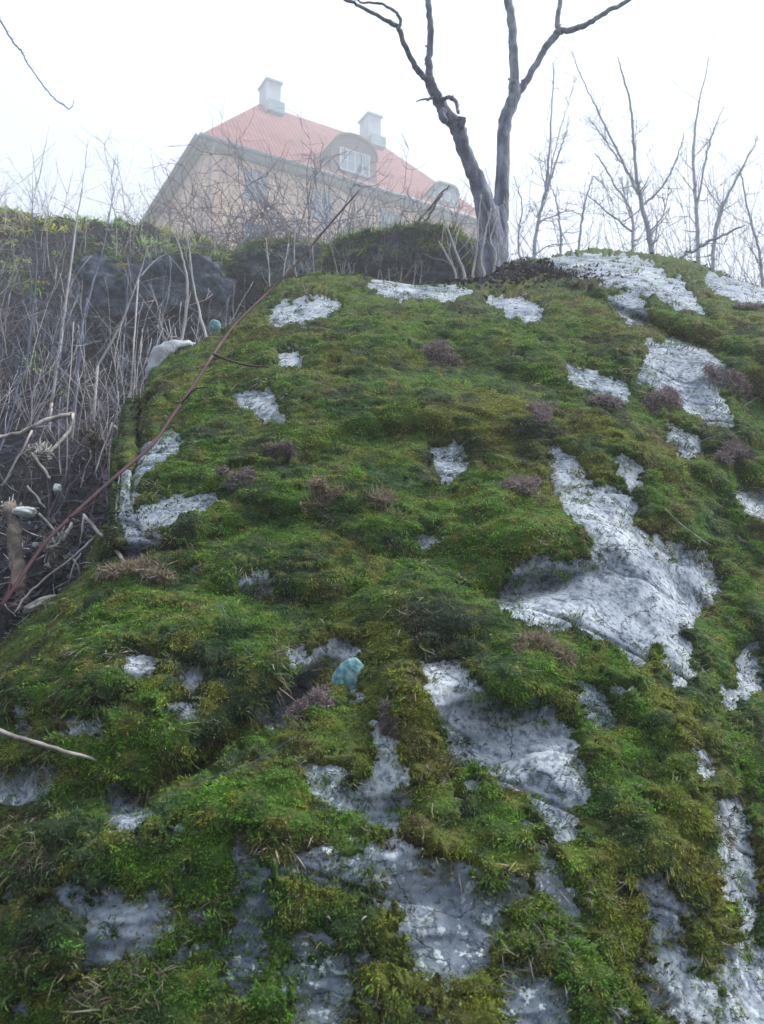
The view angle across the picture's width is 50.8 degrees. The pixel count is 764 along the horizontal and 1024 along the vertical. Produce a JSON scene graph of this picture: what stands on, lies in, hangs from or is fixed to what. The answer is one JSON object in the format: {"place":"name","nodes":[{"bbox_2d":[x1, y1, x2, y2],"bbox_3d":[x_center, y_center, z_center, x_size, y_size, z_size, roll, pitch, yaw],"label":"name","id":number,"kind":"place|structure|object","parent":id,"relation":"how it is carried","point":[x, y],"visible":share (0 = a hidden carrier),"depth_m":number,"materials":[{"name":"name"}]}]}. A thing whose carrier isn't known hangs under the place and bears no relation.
{"place":"outdoors","nodes":[
{"label":"outdoors","id":0,"kind":"place"},
{"bbox_2d":[0,210,233,647],"bbox_3d":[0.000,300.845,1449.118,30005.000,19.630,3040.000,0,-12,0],"label":"ground","id":1,"kind":"structure","parent":0,"point":[8,455],"depth_m":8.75,"materials":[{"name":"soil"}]},
{"bbox_2d":[0,332,30,451],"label":"sapling","id":2,"kind":"object","parent":1,"relation":"on","point":[10,415],"visible":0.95,"depth_m":6.01,"materials":[{"name":"plant"}]},
{"bbox_2d":[1,430,47,486],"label":"stick","id":3,"kind":"object","parent":1,"relation":"on","point":[16,459],"visible":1,"depth_m":3.48,"materials":[{"name":"grey wood"}]},
{"bbox_2d":[21,439,54,468],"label":"wood shreds","id":4,"kind":"object","parent":3,"relation":"attached to","point":[40,453],"visible":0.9,"depth_m":3.51,"materials":[{"name":"wood"}]},
{"bbox_2d":[16,146,54,377],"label":"sapling","id":5,"kind":"object","parent":1,"relation":"on","point":[30,331],"visible":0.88,"depth_m":8.61,"materials":[{"name":"plant"}]},
{"bbox_2d":[26,475,45,508],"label":"stick","id":6,"kind":"object","parent":1,"relation":"on","point":[32,492],"visible":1,"depth_m":3.27,"materials":[{"name":"grey wood"}]},
{"bbox_2d":[0,411,72,438],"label":"stick","id":7,"kind":"object","parent":1,"relation":"on","point":[38,424],"visible":1,"depth_m":3.78,"materials":[{"name":"brown wood"}]},
{"bbox_2d":[44,411,74,459],"bbox_3d":[-1.473,-0.353,3.706,0.046,0.325,0.312,0,-12,-2],"label":"stick","id":8,"kind":"object","parent":7,"relation":"hanging from","point":[62,439],"visible":0.86,"depth_m":3.72,"materials":[{"name":"brown wood"}]},
{"bbox_2d":[0,17,73,109],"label":"bare tree","id":9,"kind":"object","parent":1,"relation":"on","point":[30,66],"visible":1,"depth_m":6.65,"materials":[{"name":"grey plant"}]},
{"bbox_2d":[31,453,50,479],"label":"stick","id":10,"kind":"object","parent":1,"relation":"on","point":[42,467],"visible":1,"depth_m":3.44,"materials":[{"name":"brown wood"}]},
{"bbox_2d":[0,374,92,417],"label":"branch","id":11,"kind":"object","parent":1,"relation":"on","point":[62,382],"visible":0.55,"depth_m":7.57,"materials":[{"name":"wood"}]},
{"bbox_2d":[0,397,111,624],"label":"brushwood","id":12,"kind":"object","parent":1,"relation":"on","point":[38,508],"visible":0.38,"depth_m":5.34,"materials":[{"name":"brown wood"}]},
{"bbox_2d":[53,484,61,491],"bbox_3d":[-1.328,-0.098,3.293,0.037,0.037,0.029,0,-12,0],"label":"litter scrap","id":13,"kind":"object","parent":1,"relation":"on","point":[57,488],"visible":1,"depth_m":3.28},
{"bbox_2d":[0,383,117,599],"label":"brushwood","id":14,"kind":"object","parent":1,"relation":"on","point":[31,593],"visible":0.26,"depth_m":4.66,"materials":[{"name":"wood"}]},
{"bbox_2d":[0,127,118,218],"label":"undergrowth","id":15,"kind":"object","parent":1,"relation":"on","point":[35,190],"visible":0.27,"depth_m":15.46,"materials":[{"name":"grey plant"}]},
{"bbox_2d":[41,133,91,431],"bbox_3d":[-3.202,-2.274,7.928,0.494,3.536,0.302,1,-12,-7],"label":"sapling","id":16,"kind":"object","parent":1,"relation":"on","point":[63,318],"visible":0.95,"depth_m":7.84,"materials":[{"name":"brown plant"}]},
{"bbox_2d":[55,157,119,439],"bbox_3d":[-2.651,-1.971,7.235,0.374,2.948,0.507,-6,-14,27],"label":"sapling","id":17,"kind":"object","parent":1,"relation":"on","point":[79,348],"visible":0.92,"depth_m":7.15,"materials":[{"name":"plant"}]},
{"bbox_2d":[78,418,103,463],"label":"wood shreds","id":18,"kind":"object","parent":1,"relation":"on","point":[94,441],"visible":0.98,"depth_m":3.73,"materials":[{"name":"wood"}]},
{"bbox_2d":[82,422,113,475],"bbox_3d":[-1.244,-0.279,3.570,0.115,0.292,0.135,-9,-15,36],"label":"stick","id":19,"kind":"object","parent":1,"relation":"on","point":[106,441],"visible":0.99,"depth_m":3.55,"materials":[{"name":"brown wood"}]},
{"bbox_2d":[97,153,121,224],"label":"sapling","id":20,"kind":"object","parent":1,"relation":"on","point":[113,194],"visible":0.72,"depth_m":13.00,"materials":[{"name":"grey plant"}]},
{"bbox_2d":[0,202,239,404],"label":"bank moss","id":21,"kind":"object","parent":1,"relation":"on","point":[28,218],"visible":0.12,"depth_m":12.54,"materials":[{"name":"plant"}]},
{"bbox_2d":[97,352,146,354],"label":"stick","id":22,"kind":"object","parent":1,"relation":"on","point":[121,353],"visible":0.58,"depth_m":8.86,"materials":[{"name":"wood"}]},
{"bbox_2d":[0,131,251,524],"bbox_3d":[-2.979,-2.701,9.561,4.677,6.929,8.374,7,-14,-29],"label":"undergrowth","id":23,"kind":"object","parent":1,"relation":"on","point":[31,417],"visible":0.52,"depth_m":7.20,"materials":[{"name":"grey plant"}]},
{"bbox_2d":[91,245,165,430],"bbox_3d":[-2.531,-1.639,8.170,0.459,2.171,0.534,-10,-16,40],"label":"sapling","id":24,"kind":"object","parent":1,"relation":"on","point":[112,340],"visible":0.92,"depth_m":8.13,"materials":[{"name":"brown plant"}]},
{"bbox_2d":[111,201,161,393],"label":"sapling","id":25,"kind":"object","parent":1,"relation":"on","point":[126,291],"visible":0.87,"depth_m":8.64,"materials":[{"name":"plant"}]},
{"bbox_2d":[129,228,176,396],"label":"sapling","id":26,"kind":"object","parent":1,"relation":"on","point":[146,241],"visible":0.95,"depth_m":8.20,"materials":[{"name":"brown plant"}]},
{"bbox_2d":[64,245,243,351],"bbox_3d":[-2.736,-2.557,9.796,2.316,1.367,1.614,0,-12,0],"label":"boulder","id":27,"kind":"object","parent":1,"relation":"on","point":[210,271],"visible":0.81,"depth_m":9.27,"materials":[{"name":"stone"}]},
{"bbox_2d":[145,340,194,374],"bbox_3d":[-1.563,-1.143,6.272,0.544,0.368,0.410,0,-12,0],"label":"stone","id":28,"kind":"object","parent":1,"relation":"on","point":[158,352],"visible":0.27,"depth_m":6.12,"materials":[{"name":"stone"}]},
{"bbox_2d":[155,226,193,344],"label":"sapling","id":29,"kind":"object","parent":1,"relation":"on","point":[168,286],"visible":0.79,"depth_m":8.06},
{"bbox_2d":[61,129,302,252],"bbox_3d":[-3.696,-5.552,15.916,4.918,3.741,3.488,5,-13,-21],"label":"bare shrub","id":30,"kind":"object","parent":1,"relation":"on","point":[171,212],"visible":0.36,"depth_m":15.48,"materials":[{"name":"plant"}]},
{"bbox_2d":[160,217,212,340],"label":"sapling","id":31,"kind":"object","parent":1,"relation":"on","point":[186,303],"visible":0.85,"depth_m":7.31,"materials":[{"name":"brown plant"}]},
{"bbox_2d":[175,204,207,336],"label":"sapling","id":32,"kind":"object","parent":1,"relation":"on","point":[199,311],"visible":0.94,"depth_m":7.37,"materials":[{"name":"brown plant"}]},
{"bbox_2d":[107,111,394,253],"bbox_3d":[-2.415,-5.457,15.025,5.800,4.375,4.170,7,-14,-29],"label":"bare shrub","id":33,"kind":"object","parent":1,"relation":"on","point":[252,211],"visible":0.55,"depth_m":14.47,"materials":[{"name":"plant"}]},
{"bbox_2d":[221,228,329,313],"bbox_3d":[-1.273,-2.934,10.129,2.204,1.042,1.591,0,-12,0],"label":"boulder","id":34,"kind":"object","parent":1,"relation":"on","point":[243,271],"visible":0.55,"depth_m":9.64,"materials":[{"name":"stone"}]},
{"bbox_2d":[138,76,476,250],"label":"house","id":35,"kind":"structure","parent":1,"relation":"on","point":[274,123],"depth_m":43.94,"materials":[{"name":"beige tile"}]},
{"bbox_2d":[241,222,265,250],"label":"window","id":36,"kind":"structure","parent":35,"relation":"in","point":[242,222],"depth_m":40.78,"materials":[{"name":"white paint"}]},
{"bbox_2d":[242,168,270,204],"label":"window","id":37,"kind":"structure","parent":35,"relation":"in","point":[254,173],"depth_m":41.50,"materials":[{"name":"glass"}]},
{"bbox_2d":[310,188,332,221],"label":"window","id":38,"kind":"structure","parent":35,"relation":"in","point":[326,195],"depth_m":43.10,"materials":[{"name":"white paint"}]},
{"bbox_2d":[380,210,399,228],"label":"window","id":39,"kind":"structure","parent":35,"relation":"in","point":[391,215],"depth_m":44.98,"materials":[{"name":"white paint"}]},
{"bbox_2d":[191,90,448,255],"bbox_3d":[-1.178,-5.133,14.658,4.699,4.348,4.674,-9,-15,37],"label":"bare shrub","id":40,"kind":"object","parent":1,"relation":"on","point":[314,174],"visible":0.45,"depth_m":13.95,"materials":[{"name":"plant"}]},
{"bbox_2d":[231,133,490,242],"bbox_3d":[-0.247,-4.852,14.703,5.084,4.193,4.569,0,-12,0],"label":"bare shrub","id":41,"kind":"object","parent":1,"relation":"on","point":[366,220],"visible":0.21,"depth_m":14.16,"materials":[{"name":"plant"}]},
{"bbox_2d":[0,252,763,1023],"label":"rock outcrop","id":42,"kind":"object","parent":1,"relation":"on","point":[634,598],"visible":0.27,"depth_m":1.78,"materials":[{"name":"stone"}]},
{"bbox_2d":[22,594,54,614],"bbox_3d":[-1.103,0.301,2.614,0.131,0.071,0.067,0,-12,0],"label":"bark flake","id":43,"kind":"object","parent":42,"relation":"on","point":[28,608],"visible":0.59,"depth_m":2.59,"materials":[{"name":"grey wood"}]},
{"bbox_2d":[0,186,363,608],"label":"bramble cane","id":44,"kind":"object","parent":42,"relation":"on","point":[77,511],"visible":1,"depth_m":2.36,"materials":[{"name":"plant"}]},
{"bbox_2d":[298,472,355,513],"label":"dry tuft","id":45,"kind":"object","parent":42,"relation":"on","point":[321,487],"visible":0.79,"depth_m":2.36,"materials":[{"name":"plant"}]},
{"bbox_2d":[331,657,363,689],"bbox_3d":[-0.082,0.392,1.867,0.085,0.109,0.040,0,-12,0],"label":"stone","id":46,"kind":"object","parent":42,"relation":"on","point":[345,672],"visible":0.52,"depth_m":1.85,"materials":[{"name":"stone"}]},
{"bbox_2d":[0,248,763,1023],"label":"moss","id":47,"kind":"object","parent":42,"relation":"on","point":[410,420],"visible":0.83,"depth_m":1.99,"materials":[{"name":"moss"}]},
{"bbox_2d":[0,494,22,529],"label":"wood shreds","id":48,"kind":"object","parent":47,"relation":"on","point":[1,514],"visible":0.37,"depth_m":3.03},
{"bbox_2d":[8,590,35,619],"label":"wood shreds","id":49,"kind":"object","parent":47,"relation":"on","point":[25,602],"visible":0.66,"depth_m":2.79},
{"bbox_2d":[2,501,28,598],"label":"broken branch","id":50,"kind":"object","parent":49,"relation":"on","point":[14,536],"visible":0.84,"depth_m":2.91,"materials":[{"name":"brown wood"}]},
{"bbox_2d":[12,506,37,516],"bbox_3d":[-1.327,-0.001,2.984,0.086,0.043,0.056,0,-12,0],"label":"litter scrap","id":51,"kind":"object","parent":50,"relation":"on","point":[22,511],"visible":1,"depth_m":2.97,"materials":[{"name":"plastic"}]},
{"bbox_2d":[0,728,96,761],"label":"stick","id":52,"kind":"object","parent":47,"relation":"on","point":[32,741],"visible":1,"depth_m":1.59,"materials":[{"name":"brown wood"}]},
{"bbox_2d":[36,525,72,571],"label":"wood shreds","id":53,"kind":"object","parent":47,"relation":"on","point":[53,549],"visible":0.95,"depth_m":2.97,"materials":[{"name":"wood"}]},
{"bbox_2d":[41,522,73,542],"bbox_3d":[-1.191,0.072,2.960,0.107,0.087,0.051,7,-14,-29],"label":"stick","id":54,"kind":"object","parent":53,"relation":"on","point":[64,537],"visible":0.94,"depth_m":2.97,"materials":[{"name":"grey wood"}]},
{"bbox_2d":[38,513,79,537],"bbox_3d":[-1.223,0.051,3.030,0.180,0.110,0.053,-1,-12,3],"label":"stick","id":55,"kind":"object","parent":53,"relation":"on","point":[47,522],"visible":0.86,"depth_m":3.04,"materials":[{"name":"grey wood"}]},
{"bbox_2d":[13,538,95,613],"bbox_3d":[-0.973,0.196,2.488,0.289,0.249,0.036,8,-14,-34],"label":"stick","id":56,"kind":"object","parent":47,"relation":"on","point":[52,572],"visible":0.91,"depth_m":2.46,"materials":[{"name":"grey wood"}]},
{"bbox_2d":[65,517,84,546],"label":"stick","id":57,"kind":"object","parent":47,"relation":"on","point":[82,528],"visible":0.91,"depth_m":2.96,"materials":[{"name":"grey wood"}]},
{"bbox_2d":[68,548,81,583],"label":"stick","id":58,"kind":"object","parent":47,"relation":"on","point":[73,566],"visible":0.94,"depth_m":2.88,"materials":[{"name":"grey wood"}]},
{"bbox_2d":[82,513,143,571],"bbox_3d":[-0.792,0.079,2.367,0.027,0.264,0.666,8,-14,-33],"label":"stick","id":59,"kind":"object","parent":47,"relation":"on","point":[99,533],"visible":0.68,"depth_m":2.51,"materials":[{"name":"grey wood"}]},
{"bbox_2d":[91,550,178,589],"bbox_3d":[-0.656,0.160,2.169,0.278,0.138,0.136,-5,-13,22],"label":"dry tuft","id":60,"kind":"object","parent":47,"relation":"on","point":[111,570],"visible":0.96,"depth_m":2.15,"materials":[{"name":"plant"}]},
{"bbox_2d":[208,319,220,333],"bbox_3d":[-1.475,-1.634,7.094,0.113,0.128,0.102,0,-12,0],"label":"stone","id":61,"kind":"object","parent":47,"relation":"on","point":[213,324],"visible":0.77,"depth_m":7.05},
{"bbox_2d":[212,464,261,490],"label":"dry tuft","id":62,"kind":"object","parent":47,"relation":"on","point":[246,476],"visible":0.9,"depth_m":2.45,"materials":[{"name":"plant"}]},
{"bbox_2d":[180,736,295,786],"bbox_3d":[-0.283,0.492,1.584,0.224,0.097,0.002,0,-12,-2],"label":"stick","id":63,"kind":"object","parent":47,"relation":"on","point":[236,768],"visible":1,"depth_m":1.58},
{"bbox_2d":[258,438,301,460],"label":"dry tuft","id":64,"kind":"object","parent":47,"relation":"on","point":[284,448],"visible":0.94,"depth_m":2.58,"materials":[{"name":"plant"}]},
{"bbox_2d":[280,680,336,723],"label":"dry tuft","id":65,"kind":"object","parent":47,"relation":"on","point":[315,696],"visible":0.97,"depth_m":1.78,"materials":[{"name":"plant"}]},
{"bbox_2d":[359,483,399,510],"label":"dry tuft","id":66,"kind":"object","parent":47,"relation":"on","point":[379,498],"visible":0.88,"depth_m":2.38,"materials":[{"name":"plant"}]},
{"bbox_2d":[0,253,763,1023],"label":"dry grass wisps","id":67,"kind":"object","parent":47,"relation":"on","point":[34,839],"visible":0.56,"depth_m":1.65,"materials":[{"name":"dry grass"}]},
{"bbox_2d":[374,695,400,743],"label":"dry tuft","id":68,"kind":"object","parent":47,"relation":"on","point":[387,723],"visible":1,"depth_m":1.71,"materials":[{"name":"plant"}]},
{"bbox_2d":[415,338,465,368],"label":"dry tuft","id":69,"kind":"object","parent":47,"relation":"on","point":[438,349],"visible":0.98,"depth_m":3.38,"materials":[{"name":"plant"}]},
{"bbox_2d":[177,247,747,350],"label":"leaf litter","id":70,"kind":"object","parent":47,"relation":"on","point":[529,270],"visible":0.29,"depth_m":5.04,"materials":[{"name":"plant"}]},
{"bbox_2d":[484,474,544,494],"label":"dry tuft","id":71,"kind":"object","parent":47,"relation":"on","point":[527,484],"visible":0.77,"depth_m":2.45,"materials":[{"name":"plant"}]},
{"bbox_2d":[506,625,579,668],"bbox_3d":[0.379,0.325,1.894,0.214,0.128,0.116,7,-14,-31],"label":"dry tuft","id":72,"kind":"object","parent":47,"relation":"on","point":[543,640],"visible":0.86,"depth_m":1.90,"materials":[{"name":"plant"}]},
{"bbox_2d":[526,399,559,423],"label":"dry tuft","id":73,"kind":"object","parent":47,"relation":"on","point":[541,410],"visible":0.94,"depth_m":2.87,"materials":[{"name":"plant"}]},
{"bbox_2d":[587,390,625,409],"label":"dry tuft","id":74,"kind":"object","parent":47,"relation":"on","point":[607,399],"visible":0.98,"depth_m":3.02,"materials":[{"name":"plant"}]},
{"bbox_2d":[640,382,685,418],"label":"dry tuft","id":75,"kind":"object","parent":47,"relation":"on","point":[670,396],"visible":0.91,"depth_m":3.13,"materials":[{"name":"plant"}]},
{"bbox_2d":[665,509,708,544],"bbox_3d":[0.960,0.048,2.536,0.162,0.106,0.012,4,-13,-20],"label":"stick","id":76,"kind":"object","parent":47,"relation":"on","point":[667,511],"visible":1,"depth_m":2.54,"materials":[{"name":"brown wood"}]},
{"bbox_2d":[694,360,756,401],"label":"dry tuft","id":77,"kind":"object","parent":47,"relation":"on","point":[736,378],"visible":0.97,"depth_m":3.39,"materials":[{"name":"plant"}]},
{"bbox_2d":[715,430,757,463],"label":"dry tuft","id":78,"kind":"object","parent":47,"relation":"on","point":[730,449],"visible":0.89,"depth_m":2.98,"materials":[{"name":"plant"}]},
{"bbox_2d":[732,301,763,309],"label":"dry tuft","id":79,"kind":"object","parent":47,"relation":"on","point":[749,306],"visible":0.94,"depth_m":4.15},
{"bbox_2d":[0,252,763,1023],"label":"moss sprigs","id":80,"kind":"object","parent":42,"relation":"on","point":[408,792],"visible":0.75,"depth_m":1.70,"materials":[{"name":"plant"}]},
{"bbox_2d":[703,403,762,434],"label":"dry tuft","id":81,"kind":"object","parent":42,"relation":"on","point":[708,420],"visible":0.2,"depth_m":3.18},
{"bbox_2d":[308,217,478,284],"bbox_3d":[0.222,-2.726,9.067,2.178,0.922,1.814,0,-12,0],"label":"boulder","id":82,"kind":"object","parent":1,"relation":"on","point":[360,247],"visible":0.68,"depth_m":8.43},
{"bbox_2d":[225,184,553,321],"bbox_3d":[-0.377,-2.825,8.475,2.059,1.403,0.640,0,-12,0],"label":"undergrowth","id":83,"kind":"object","parent":82,"relation":"on","point":[349,268],"visible":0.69,"depth_m":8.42,"materials":[{"name":"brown plant"}]},
{"bbox_2d":[417,185,449,221],"bbox_3d":[0.540,-3.496,9.396,0.593,0.518,0.064,-7,-14,30],"label":"dead cane","id":84,"kind":"object","parent":82,"relation":"on","point":[422,215],"visible":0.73,"depth_m":9.38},
{"bbox_2d":[424,193,442,222],"bbox_3d":[0.569,-3.490,9.383,0.052,0.322,0.416,11,-16,-42],"label":"dead cane","id":85,"kind":"object","parent":82,"relation":"on","point":[429,215],"visible":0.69,"depth_m":9.36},
{"bbox_2d":[329,182,475,240],"bbox_3d":[0.595,-3.983,13.895,3.457,3.509,3.279,0,-12,0],"label":"bare shrub","id":86,"kind":"object","parent":1,"relation":"on","point":[405,214],"visible":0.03,"depth_m":13.23,"materials":[{"name":"plant"}]},
{"bbox_2d":[422,224,457,278],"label":"tree shoot","id":87,"kind":"object","parent":1,"relation":"on","point":[451,263],"visible":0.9,"depth_m":6.11,"materials":[{"name":"grey plant"}]},
{"bbox_2d":[444,212,487,278],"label":"tree shoot","id":88,"kind":"object","parent":1,"relation":"on","point":[459,259],"visible":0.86,"depth_m":6.11,"materials":[{"name":"grey plant"}]},
{"bbox_2d":[461,182,480,279],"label":"tree shoot","id":89,"kind":"object","parent":1,"relation":"on","point":[474,263],"visible":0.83,"depth_m":6.14,"materials":[{"name":"grey plant"}]},
{"bbox_2d":[460,196,511,276],"bbox_3d":[0.765,-2.030,6.169,0.411,0.902,0.310,8,-15,-34],"label":"tree shoot","id":90,"kind":"object","parent":1,"relation":"on","point":[481,265],"visible":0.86,"depth_m":6.11,"materials":[{"name":"grey plant"}]},
{"bbox_2d":[344,0,630,277],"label":"forked tree","id":91,"kind":"object","parent":1,"relation":"on","point":[455,124],"visible":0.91,"depth_m":6.66,"materials":[{"name":"grey plant"}]},
{"bbox_2d":[479,203,497,271],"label":"tree shoot","id":92,"kind":"object","parent":1,"relation":"on","point":[493,248],"visible":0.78,"depth_m":6.12,"materials":[{"name":"grey plant"}]},
{"bbox_2d":[498,230,522,261],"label":"tree shoot","id":93,"kind":"object","parent":1,"relation":"on","point":[509,259],"visible":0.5,"depth_m":6.04,"materials":[{"name":"grey plant"}]},
{"bbox_2d":[508,151,557,258],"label":"sapling","id":94,"kind":"object","parent":1,"relation":"on","point":[519,228],"visible":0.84,"depth_m":9.88,"materials":[{"name":"grey plant"}]},
{"bbox_2d":[536,141,581,253],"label":"sapling","id":95,"kind":"object","parent":1,"relation":"on","point":[561,239],"visible":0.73,"depth_m":10.77,"materials":[{"name":"grey plant"}]},
{"bbox_2d":[523,34,624,258],"bbox_3d":[2.439,-4.277,10.520,1.381,5.547,1.484,9,-15,-36],"label":"sapling","id":96,"kind":"object","parent":1,"relation":"on","point":[547,181],"visible":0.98,"depth_m":10.61,"materials":[{"name":"grey plant"}]},
{"bbox_2d":[559,143,633,249],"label":"sapling","id":97,"kind":"object","parent":1,"relation":"on","point":[582,218],"visible":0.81,"depth_m":11.07,"materials":[{"name":"grey plant"}]},
{"bbox_2d":[553,131,662,251],"bbox_3d":[3.172,-4.022,11.197,1.568,3.990,1.263,6,-14,-27],"label":"sapling","id":98,"kind":"object","parent":1,"relation":"on","point":[625,200],"visible":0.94,"depth_m":11.38,"materials":[{"name":"grey plant"}]},
{"bbox_2d":[467,150,759,266],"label":"undergrowth","id":99,"kind":"object","parent":1,"relation":"on","point":[538,247],"visible":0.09,"depth_m":11.12,"materials":[{"name":"plant"}]},
{"bbox_2d":[546,38,708,254],"bbox_3d":[3.681,-4.586,11.737,2.284,5.820,1.045,-3,-12,15],"label":"sapling","id":100,"kind":"object","parent":1,"relation":"on","point":[638,191],"visible":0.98,"depth_m":11.69,"materials":[{"name":"grey plant"}]},
{"bbox_2d":[586,73,763,286],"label":"undergrowth","id":101,"kind":"object","parent":1,"relation":"on","point":[733,248],"visible":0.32,"depth_m":12.83,"materials":[{"name":"plant"}]},
{"bbox_2d":[679,224,745,258],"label":"fallen branch","id":102,"kind":"object","parent":101,"relation":"on","point":[689,251],"visible":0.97,"depth_m":9.68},
{"bbox_2d":[669,20,752,262],"bbox_3d":[5.256,-4.982,12.713,0.989,6.038,1.242,8,-14,-33],"label":"sapling","id":103,"kind":"object","parent":1,"relation":"on","point":[696,197],"visible":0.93,"depth_m":12.88,"materials":[{"name":"grey plant"}]},
{"bbox_2d":[678,103,761,271],"bbox_3d":[5.325,-4.054,12.090,1.762,4.614,0.923,-9,-15,38],"label":"sapling","id":104,"kind":"object","parent":1,"relation":"on","point":[718,221],"visible":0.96,"depth_m":12.17,"materials":[{"name":"grey plant"}]},
{"bbox_2d":[697,141,763,287],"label":"sapling","id":105,"kind":"object","parent":1,"relation":"on","point":[758,248],"visible":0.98,"depth_m":11.85,"materials":[{"name":"grey plant"}]},
{"bbox_2d":[0,0,763,286],"label":"sky","id":106,"kind":"structure","parent":0,"point":[130,69],"materials":[{"name":"white"}]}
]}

